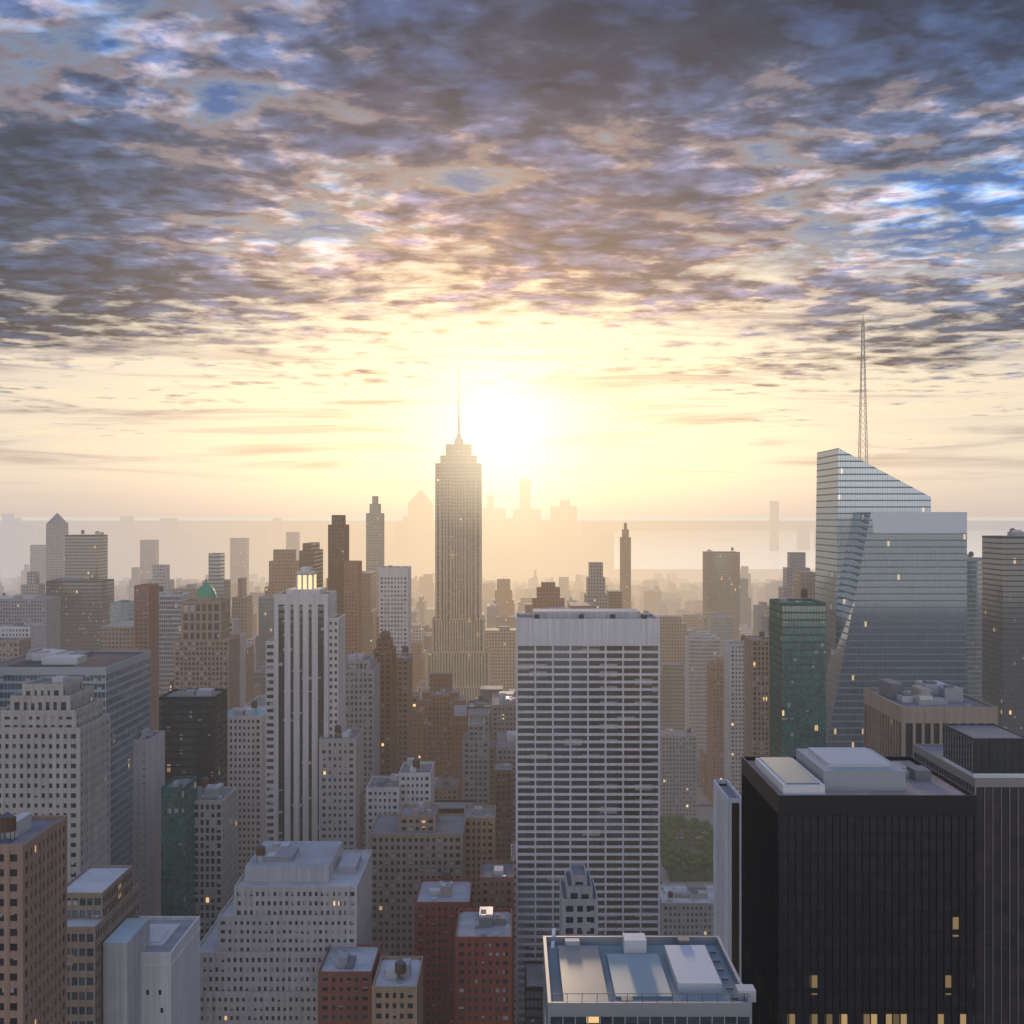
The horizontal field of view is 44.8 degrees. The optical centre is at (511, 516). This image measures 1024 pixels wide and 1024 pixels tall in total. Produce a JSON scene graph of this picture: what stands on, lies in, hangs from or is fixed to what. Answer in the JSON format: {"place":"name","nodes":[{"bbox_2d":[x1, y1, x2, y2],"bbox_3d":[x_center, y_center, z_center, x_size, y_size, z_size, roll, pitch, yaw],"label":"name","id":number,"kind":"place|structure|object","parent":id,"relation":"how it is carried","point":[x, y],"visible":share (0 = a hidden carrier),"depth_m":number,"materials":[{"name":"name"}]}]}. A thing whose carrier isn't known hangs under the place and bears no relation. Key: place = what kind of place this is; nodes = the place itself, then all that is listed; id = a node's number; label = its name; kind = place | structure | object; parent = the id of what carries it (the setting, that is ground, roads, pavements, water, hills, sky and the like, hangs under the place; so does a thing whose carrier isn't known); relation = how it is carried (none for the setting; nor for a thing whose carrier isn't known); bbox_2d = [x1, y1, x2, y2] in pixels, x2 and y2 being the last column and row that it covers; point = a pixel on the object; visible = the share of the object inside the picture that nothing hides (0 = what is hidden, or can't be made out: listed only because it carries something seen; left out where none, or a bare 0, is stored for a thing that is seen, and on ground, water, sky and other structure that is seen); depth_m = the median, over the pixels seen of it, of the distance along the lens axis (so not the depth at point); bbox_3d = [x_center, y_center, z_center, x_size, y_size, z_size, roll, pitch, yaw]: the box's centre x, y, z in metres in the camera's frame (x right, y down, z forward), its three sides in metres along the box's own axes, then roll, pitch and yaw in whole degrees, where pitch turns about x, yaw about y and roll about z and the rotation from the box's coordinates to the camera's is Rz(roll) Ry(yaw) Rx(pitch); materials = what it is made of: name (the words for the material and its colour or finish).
{"place":"outdoors","nodes":[
{"label":"outdoors","id":0,"kind":"place"},
{"bbox_2d":[0,521,1023,883],"bbox_3d":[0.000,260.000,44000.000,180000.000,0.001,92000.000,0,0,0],"label":"ground","id":1,"kind":"structure","parent":0,"point":[118,565],"depth_m":15765.31,"materials":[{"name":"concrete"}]},
{"bbox_2d":[0,637,30,660],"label":"building","id":2,"kind":"structure","parent":1,"relation":"on","point":[11,647],"depth_m":893.35,"materials":[{"name":"beige concrete"}]},
{"bbox_2d":[0,622,43,648],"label":"building","id":3,"kind":"structure","parent":1,"relation":"on","point":[34,632],"depth_m":1005.55,"materials":[{"name":"grey concrete"}]},
{"bbox_2d":[0,593,59,649],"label":"building","id":4,"kind":"structure","parent":1,"relation":"on","point":[45,610],"depth_m":1250.35,"materials":[{"name":"grey stone"}]},
{"bbox_2d":[0,812,66,1023],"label":"brown tower","id":5,"kind":"structure","parent":1,"relation":"on","point":[33,919],"depth_m":308.86,"materials":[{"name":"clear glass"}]},
{"bbox_2d":[0,676,109,882],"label":"high-rise building","id":6,"kind":"structure","parent":1,"relation":"on","point":[54,745],"depth_m":452.00,"materials":[{"name":"grey concrete"}]},
{"bbox_2d":[0,648,150,864],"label":"office building","id":7,"kind":"structure","parent":1,"relation":"on","point":[120,681],"depth_m":581.60,"materials":[{"name":"grey concrete"}]},
{"bbox_2d":[46,577,113,650],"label":"office building","id":8,"kind":"structure","parent":1,"relation":"on","point":[84,610],"depth_m":1300.12,"materials":[{"name":"brown glass"}]},
{"bbox_2d":[65,530,107,578],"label":"office building","id":9,"kind":"structure","parent":1,"relation":"on","point":[86,555],"depth_m":1500.12,"materials":[{"name":"brown glass"}]},
{"bbox_2d":[67,865,149,1023],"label":"glazed block","id":10,"kind":"structure","parent":1,"relation":"on","point":[108,935],"depth_m":387.26,"materials":[{"name":"beige glass"}]},
{"bbox_2d":[110,600,133,623],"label":"building","id":11,"kind":"structure","parent":1,"relation":"on","point":[121,610],"depth_m":1150.12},
{"bbox_2d":[134,584,158,729],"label":"high-rise building","id":12,"kind":"structure","parent":1,"relation":"on","point":[146,617],"depth_m":1006.94,"materials":[{"name":"brown brick"}]},
{"bbox_2d":[133,728,164,915],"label":"high-rise building","id":13,"kind":"structure","parent":1,"relation":"on","point":[148,764],"depth_m":600.13,"materials":[{"name":"grey concrete"}]},
{"bbox_2d":[139,916,200,1023],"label":"building","id":14,"kind":"structure","parent":1,"relation":"on","point":[170,974],"depth_m":410.23,"materials":[{"name":"concrete"}]},
{"bbox_2d":[170,680,173,690],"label":"building","id":15,"kind":"structure","parent":1,"relation":"on","point":[171,685],"depth_m":969.12,"materials":[{"name":"brown glass"}]},
{"bbox_2d":[159,586,189,695],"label":"skyscraper","id":16,"kind":"structure","parent":1,"relation":"on","point":[169,617],"depth_m":1050.15,"materials":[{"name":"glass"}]},
{"bbox_2d":[161,776,196,915],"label":"building","id":17,"kind":"structure","parent":1,"relation":"on","point":[178,796],"depth_m":560.12,"materials":[{"name":"glass"}]},
{"bbox_2d":[159,688,226,785],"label":"dark glass tower","id":18,"kind":"structure","parent":1,"relation":"on","point":[193,723],"depth_m":640.12,"materials":[{"name":"glass"}]},
{"bbox_2d":[174,579,239,711],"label":"high-rise building","id":19,"kind":"structure","parent":1,"relation":"on","point":[206,649],"depth_m":903.00,"materials":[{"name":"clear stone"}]},
{"bbox_2d":[195,776,236,941],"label":"high-rise building","id":20,"kind":"structure","parent":1,"relation":"on","point":[215,843],"depth_m":580.35,"materials":[{"name":"grey concrete"}]},
{"bbox_2d":[230,618,245,707],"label":"building","id":21,"kind":"structure","parent":1,"relation":"on","point":[234,626],"depth_m":987.03,"materials":[{"name":"grey concrete"}]},
{"bbox_2d":[227,700,265,881],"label":"stone block","id":22,"kind":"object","parent":1,"relation":"on","point":[246,751],"visible":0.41,"depth_m":700.13,"materials":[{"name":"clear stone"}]},
{"bbox_2d":[244,695,265,707],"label":"building","id":23,"kind":"structure","parent":1,"relation":"on","point":[260,700],"depth_m":917.54,"materials":[{"name":"grey concrete"}]},
{"bbox_2d":[200,841,371,1023],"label":"office building","id":24,"kind":"structure","parent":1,"relation":"on","point":[290,913],"depth_m":478.55,"materials":[{"name":"grey concrete"}]},
{"bbox_2d":[266,567,345,840],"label":"skyscraper","id":25,"kind":"structure","parent":1,"relation":"on","point":[305,677],"depth_m":650.50,"materials":[{"name":"grey concrete"}]},
{"bbox_2d":[328,515,348,613],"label":"skyscraper","id":26,"kind":"structure","parent":1,"relation":"on","point":[338,542],"depth_m":1150.13,"materials":[{"name":"brown stone"}]},
{"bbox_2d":[319,724,363,849],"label":"building","id":27,"kind":"structure","parent":1,"relation":"on","point":[341,786],"depth_m":640.13,"materials":[{"name":"grey concrete"}]},
{"bbox_2d":[318,943,380,1023],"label":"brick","id":28,"kind":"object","parent":1,"relation":"on","point":[346,976],"visible":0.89,"depth_m":450.13,"materials":[{"name":"red brick"}]},
{"bbox_2d":[344,561,361,654],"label":"high-rise building","id":29,"kind":"structure","parent":1,"relation":"on","point":[353,591],"depth_m":1120.13,"materials":[{"name":"brown brick"}]},
{"bbox_2d":[346,652,379,849],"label":"high-rise building","id":30,"kind":"structure","parent":1,"relation":"on","point":[362,690],"depth_m":760.35,"materials":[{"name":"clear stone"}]},
{"bbox_2d":[366,496,383,607],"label":"skyscraper","id":31,"kind":"structure","parent":1,"relation":"on","point":[374,538],"depth_m":1600.13,"materials":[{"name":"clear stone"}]},
{"bbox_2d":[366,773,400,849],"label":"building","id":32,"kind":"structure","parent":1,"relation":"on","point":[383,794],"depth_m":650.13,"materials":[{"name":"grey concrete"}]},
{"bbox_2d":[373,631,395,775],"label":"skyscraper","id":33,"kind":"structure","parent":1,"relation":"on","point":[384,651],"depth_m":800.35,"materials":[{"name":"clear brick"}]},
{"bbox_2d":[379,565,410,652],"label":"skyscraper","id":34,"kind":"structure","parent":1,"relation":"on","point":[395,601],"depth_m":1050.00,"materials":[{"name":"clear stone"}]},
{"bbox_2d":[372,956,422,1023],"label":"apartment building","id":35,"kind":"structure","parent":1,"relation":"on","point":[397,991],"depth_m":430.35,"materials":[{"name":"beige brick"}]},
{"bbox_2d":[396,645,412,773],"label":"skyscraper","id":36,"kind":"structure","parent":1,"relation":"on","point":[404,705],"depth_m":830.13,"materials":[{"name":"brown concrete"}]},
{"bbox_2d":[0,542,814,799],"bbox_3d":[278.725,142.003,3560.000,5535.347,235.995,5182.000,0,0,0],"label":"city blocks","id":37,"kind":"structure","parent":1,"relation":"on","point":[673,603],"depth_m":1373.00,"materials":[{"name":"grey concrete"}]},
{"bbox_2d":[0,479,815,592],"bbox_3d":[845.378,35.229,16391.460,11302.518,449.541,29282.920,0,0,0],"label":"distant skyline","id":38,"kind":"structure","parent":1,"relation":"on","point":[525,537],"depth_m":5708.09},
{"bbox_2d":[399,758,434,807],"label":"building","id":39,"kind":"structure","parent":1,"relation":"on","point":[417,779],"depth_m":660.35,"materials":[{"name":"grey concrete"}]},
{"bbox_2d":[369,800,465,955],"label":"apartment building","id":40,"kind":"structure","parent":1,"relation":"on","point":[411,846],"depth_m":600.13,"materials":[{"name":"beige concrete"}]},
{"bbox_2d":[413,692,424,761],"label":"building","id":41,"kind":"structure","parent":1,"relation":"on","point":[418,729],"depth_m":969.35,"materials":[{"name":"brown concrete"}]},
{"bbox_2d":[427,689,453,777],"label":"high-rise building","id":42,"kind":"structure","parent":1,"relation":"on","point":[440,729],"depth_m":900.13,"materials":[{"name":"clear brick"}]},
{"bbox_2d":[415,869,472,1023],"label":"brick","id":43,"kind":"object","parent":1,"relation":"on","point":[442,901],"visible":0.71,"depth_m":520.13,"materials":[{"name":"red brick"}]},
{"bbox_2d":[435,773,459,799],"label":"building","id":44,"kind":"structure","parent":1,"relation":"on","point":[447,787],"depth_m":809.35,"materials":[{"name":"brown stone"}]},
{"bbox_2d":[435,800,473,813],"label":"building","id":45,"kind":"structure","parent":1,"relation":"on","point":[451,806],"depth_m":746.25,"materials":[{"name":"grey concrete"}]},
{"bbox_2d":[417,384,499,704],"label":"skyscraper","id":46,"kind":"structure","parent":1,"relation":"on","point":[459,650],"depth_m":1300.00,"materials":[{"name":"grey stone"}]},
{"bbox_2d":[463,718,489,804],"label":"building","id":47,"kind":"structure","parent":1,"relation":"on","point":[476,763],"depth_m":800.13,"materials":[{"name":"grey concrete"}]},
{"bbox_2d":[462,709,495,804],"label":"building","id":48,"kind":"structure","parent":1,"relation":"on","point":[479,713],"depth_m":844.50,"materials":[{"name":"brown stone"}]},
{"bbox_2d":[467,695,490,738],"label":"building","id":49,"kind":"structure","parent":1,"relation":"on","point":[479,702],"depth_m":905.14,"materials":[{"name":"grey concrete"}]},
{"bbox_2d":[464,805,495,908],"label":"building","id":50,"kind":"structure","parent":1,"relation":"on","point":[480,833],"depth_m":640.13,"materials":[{"name":"beige brick"}]},
{"bbox_2d":[455,907,511,1023],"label":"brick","id":51,"kind":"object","parent":1,"relation":"on","point":[483,965],"visible":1,"depth_m":470.13,"materials":[{"name":"red brick"}]},
{"bbox_2d":[491,705,491,738],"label":"city block","id":52,"kind":"structure","parent":1,"relation":"on","point":[491,721],"depth_m":969.35,"materials":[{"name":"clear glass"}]},
{"bbox_2d":[480,861,513,1023],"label":"building","id":53,"kind":"structure","parent":1,"relation":"on","point":[496,884],"depth_m":540.13,"materials":[{"name":"red brick"}]},
{"bbox_2d":[494,761,512,860],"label":"building","id":54,"kind":"structure","parent":1,"relation":"on","point":[503,786],"depth_m":760.13,"materials":[{"name":"brown brick"}]},
{"bbox_2d":[492,690,515,742],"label":"building","id":55,"kind":"structure","parent":1,"relation":"on","point":[503,710],"depth_m":889.13,"materials":[{"name":"grey stone"}]},
{"bbox_2d":[496,731,515,843],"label":"building","id":56,"kind":"structure","parent":1,"relation":"on","point":[506,746],"depth_m":809.35,"materials":[{"name":"grey concrete"}]},
{"bbox_2d":[511,844,515,1023],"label":"building","id":57,"kind":"structure","parent":1,"relation":"on","point":[513,852],"depth_m":600.63,"materials":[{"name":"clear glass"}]},
{"bbox_2d":[525,961,542,1023],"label":"building","id":58,"kind":"structure","parent":1,"relation":"on","point":[533,992],"depth_m":520.62,"materials":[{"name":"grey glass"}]},
{"bbox_2d":[559,863,597,935],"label":"building","id":59,"kind":"structure","parent":1,"relation":"on","point":[578,906],"depth_m":400.35,"materials":[{"name":"grey concrete"}]},
{"bbox_2d":[516,609,659,1023],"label":"slab tower","id":60,"kind":"structure","parent":1,"relation":"on","point":[588,737],"depth_m":560.45,"materials":[{"name":"white concrete"}]},
{"bbox_2d":[620,523,630,608],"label":"skyscraper","id":61,"kind":"structure","parent":1,"relation":"on","point":[625,563],"depth_m":1900.13,"materials":[{"name":"grey glass"}]},
{"bbox_2d":[543,928,755,1023],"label":"roof block","id":62,"kind":"structure","parent":1,"relation":"on","point":[633,978],"depth_m":158.34,"materials":[{"name":"grey concrete"}]},
{"bbox_2d":[660,728,696,815],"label":"building","id":63,"kind":"structure","parent":1,"relation":"on","point":[678,771],"depth_m":1080.13,"materials":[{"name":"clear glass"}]},
{"bbox_2d":[660,883,712,935],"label":"building","id":64,"kind":"structure","parent":1,"relation":"on","point":[686,909],"depth_m":760.35,"materials":[{"name":"grey concrete"}]},
{"bbox_2d":[660,784,712,881],"bbox_3d":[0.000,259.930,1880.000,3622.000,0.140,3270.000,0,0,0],"label":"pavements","id":65,"kind":"structure","parent":1,"relation":"on","point":[703,813],"depth_m":1096.80,"materials":[{"name":"grey concrete"}]},
{"bbox_2d":[685,631,719,754],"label":"building","id":66,"kind":"structure","parent":1,"relation":"on","point":[702,649],"depth_m":1250.15,"materials":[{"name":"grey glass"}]},
{"bbox_2d":[707,657,723,805],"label":"building","id":67,"kind":"structure","parent":1,"relation":"on","point":[715,719],"depth_m":1120.35,"materials":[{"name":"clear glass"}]},
{"bbox_2d":[707,615,732,656],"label":"building","id":68,"kind":"structure","parent":1,"relation":"on","point":[720,627],"depth_m":1500.12,"materials":[{"name":"grey concrete"}]},
{"bbox_2d":[703,547,739,639],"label":"building","id":69,"kind":"structure","parent":1,"relation":"on","point":[721,582],"depth_m":1750.12,"materials":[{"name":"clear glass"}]},
{"bbox_2d":[713,779,740,979],"bbox_3d":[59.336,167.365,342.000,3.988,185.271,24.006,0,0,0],"label":"building","id":70,"kind":"structure","parent":1,"relation":"on","point":[726,862],"depth_m":332.31,"materials":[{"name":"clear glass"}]},
{"bbox_2d":[724,634,743,794],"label":"building","id":71,"kind":"structure","parent":1,"relation":"on","point":[733,701],"depth_m":1050.13,"materials":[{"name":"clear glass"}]},
{"bbox_2d":[744,631,768,755],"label":"high-rise building","id":72,"kind":"structure","parent":1,"relation":"on","point":[756,695],"depth_m":900.35,"materials":[{"name":"beige concrete"}]},
{"bbox_2d":[769,588,825,755],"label":"skyscraper","id":73,"kind":"structure","parent":1,"relation":"on","point":[797,673],"depth_m":650.12,"materials":[{"name":"glass"}]},
{"bbox_2d":[741,747,976,1023],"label":"black tower","id":74,"kind":"structure","parent":1,"relation":"on","point":[858,885],"depth_m":250.30,"materials":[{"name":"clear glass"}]},
{"bbox_2d":[863,679,997,756],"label":"tan office","id":75,"kind":"structure","parent":1,"relation":"on","point":[899,720],"depth_m":430.48,"materials":[{"name":"beige concrete"}]},
{"bbox_2d":[913,724,1023,1023],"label":"dark tower","id":76,"kind":"structure","parent":1,"relation":"on","point":[984,763],"depth_m":300.30,"materials":[{"name":"black glass"}]},
{"bbox_2d":[967,551,981,700],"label":"building","id":77,"kind":"structure","parent":1,"relation":"on","point":[974,627],"depth_m":1000.12,"materials":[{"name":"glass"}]},
{"bbox_2d":[982,528,1023,735],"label":"skyscraper","id":78,"kind":"structure","parent":1,"relation":"on","point":[1003,624],"depth_m":900.12,"materials":[{"name":"grey glass"}]},
{"bbox_2d":[0,0,1023,520],"label":"sky","id":79,"kind":"structure","parent":0,"point":[256,256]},
{"bbox_2d":[37,527,1023,539],"bbox_3d":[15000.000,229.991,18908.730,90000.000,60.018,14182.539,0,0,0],"label":"shore land","id":80,"kind":"structure","parent":0,"point":[606,528],"depth_m":25071.06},
{"bbox_2d":[660,837,712,883],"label":"park lawn","id":81,"kind":"structure","parent":0,"point":[679,876],"depth_m":905.97,"materials":[{"name":"plant"}]},
{"bbox_2d":[660,838,667,849],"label":"park tree","id":82,"kind":"object","parent":81,"relation":"on","point":[663,842],"visible":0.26,"depth_m":940.45,"materials":[{"name":"green plant"}]},
{"bbox_2d":[660,815,668,829],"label":"park tree","id":83,"kind":"object","parent":81,"relation":"on","point":[663,819],"visible":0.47,"depth_m":999.91,"materials":[{"name":"green plant"}]},
{"bbox_2d":[660,828,672,842],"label":"park tree","id":84,"kind":"object","parent":81,"relation":"on","point":[664,834],"visible":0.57,"depth_m":957.94,"materials":[{"name":"green plant"}]},
{"bbox_2d":[660,843,678,853],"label":"park tree","id":85,"kind":"object","parent":81,"relation":"on","point":[668,845],"visible":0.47,"depth_m":924.82,"materials":[{"name":"green plant"}]},
{"bbox_2d":[660,814,680,828],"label":"park tree","id":86,"kind":"object","parent":81,"relation":"on","point":[672,822],"visible":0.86,"depth_m":994.19,"materials":[{"name":"green plant"}]},
{"bbox_2d":[661,846,680,873],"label":"park tree","id":87,"kind":"object","parent":81,"relation":"on","point":[666,853],"visible":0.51,"depth_m":905.16,"materials":[{"name":"green plant"}]},
{"bbox_2d":[665,827,676,837],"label":"park tree","id":88,"kind":"object","parent":81,"relation":"on","point":[671,832],"visible":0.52,"depth_m":981.54,"materials":[{"name":"green plant"}]},
{"bbox_2d":[661,854,681,879],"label":"park tree","id":89,"kind":"object","parent":81,"relation":"on","point":[673,863],"visible":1,"depth_m":887.43,"materials":[{"name":"green plant"}]},
{"bbox_2d":[673,814,688,838],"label":"park tree","id":90,"kind":"object","parent":81,"relation":"on","point":[682,819],"visible":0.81,"depth_m":997.98,"materials":[{"name":"green plant"}]},
{"bbox_2d":[672,846,695,873],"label":"park tree","id":91,"kind":"object","parent":81,"relation":"on","point":[685,854],"visible":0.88,"depth_m":902.36,"materials":[{"name":"green plant"}]},
{"bbox_2d":[683,829,694,845],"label":"park tree","id":92,"kind":"object","parent":81,"relation":"on","point":[686,835],"visible":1,"depth_m":978.51,"materials":[{"name":"green plant"}]},
{"bbox_2d":[681,860,698,881],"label":"park tree","id":93,"kind":"object","parent":81,"relation":"on","point":[690,867],"visible":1,"depth_m":883.68,"materials":[{"name":"green plant"}]},
{"bbox_2d":[688,817,701,822],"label":"park tree","id":94,"kind":"object","parent":81,"relation":"on","point":[694,818],"visible":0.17,"depth_m":1000.66,"materials":[{"name":"green plant"}]},
{"bbox_2d":[685,820,705,842],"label":"park tree","id":95,"kind":"object","parent":81,"relation":"on","point":[697,828],"visible":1,"depth_m":981.54,"materials":[{"name":"green plant"}]},
{"bbox_2d":[693,852,704,871],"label":"park tree","id":96,"kind":"object","parent":81,"relation":"on","point":[699,854],"visible":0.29,"depth_m":907.89,"materials":[{"name":"green plant"}]},
{"bbox_2d":[694,854,712,879],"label":"park tree","id":97,"kind":"object","parent":81,"relation":"on","point":[704,862],"visible":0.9,"depth_m":887.75,"materials":[{"name":"green plant"}]},
{"bbox_2d":[694,837,712,853],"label":"park tree","id":98,"kind":"object","parent":81,"relation":"on","point":[704,845],"visible":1,"depth_m":940.57,"materials":[{"name":"green plant"}]},
{"bbox_2d":[700,818,711,830],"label":"park tree","id":99,"kind":"object","parent":81,"relation":"on","point":[706,824],"visible":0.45,"depth_m":997.60,"materials":[{"name":"green plant"}]},
{"bbox_2d":[702,827,712,850],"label":"park tree","id":100,"kind":"object","parent":81,"relation":"on","point":[708,835],"visible":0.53,"depth_m":962.49,"materials":[{"name":"green plant"}]},
{"bbox_2d":[614,531,1023,568],"bbox_3d":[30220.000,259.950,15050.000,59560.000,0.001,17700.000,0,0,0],"label":"harbour water","id":101,"kind":"structure","parent":0,"point":[667,549],"depth_m":10594.23,"materials":[{"name":"grey liquid"}]},
{"bbox_2d":[815,321,966,746],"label":"crystal tower","id":102,"kind":"structure","parent":0,"point":[891,573],"depth_m":760.00,"materials":[{"name":"blue glass"}]}
]}

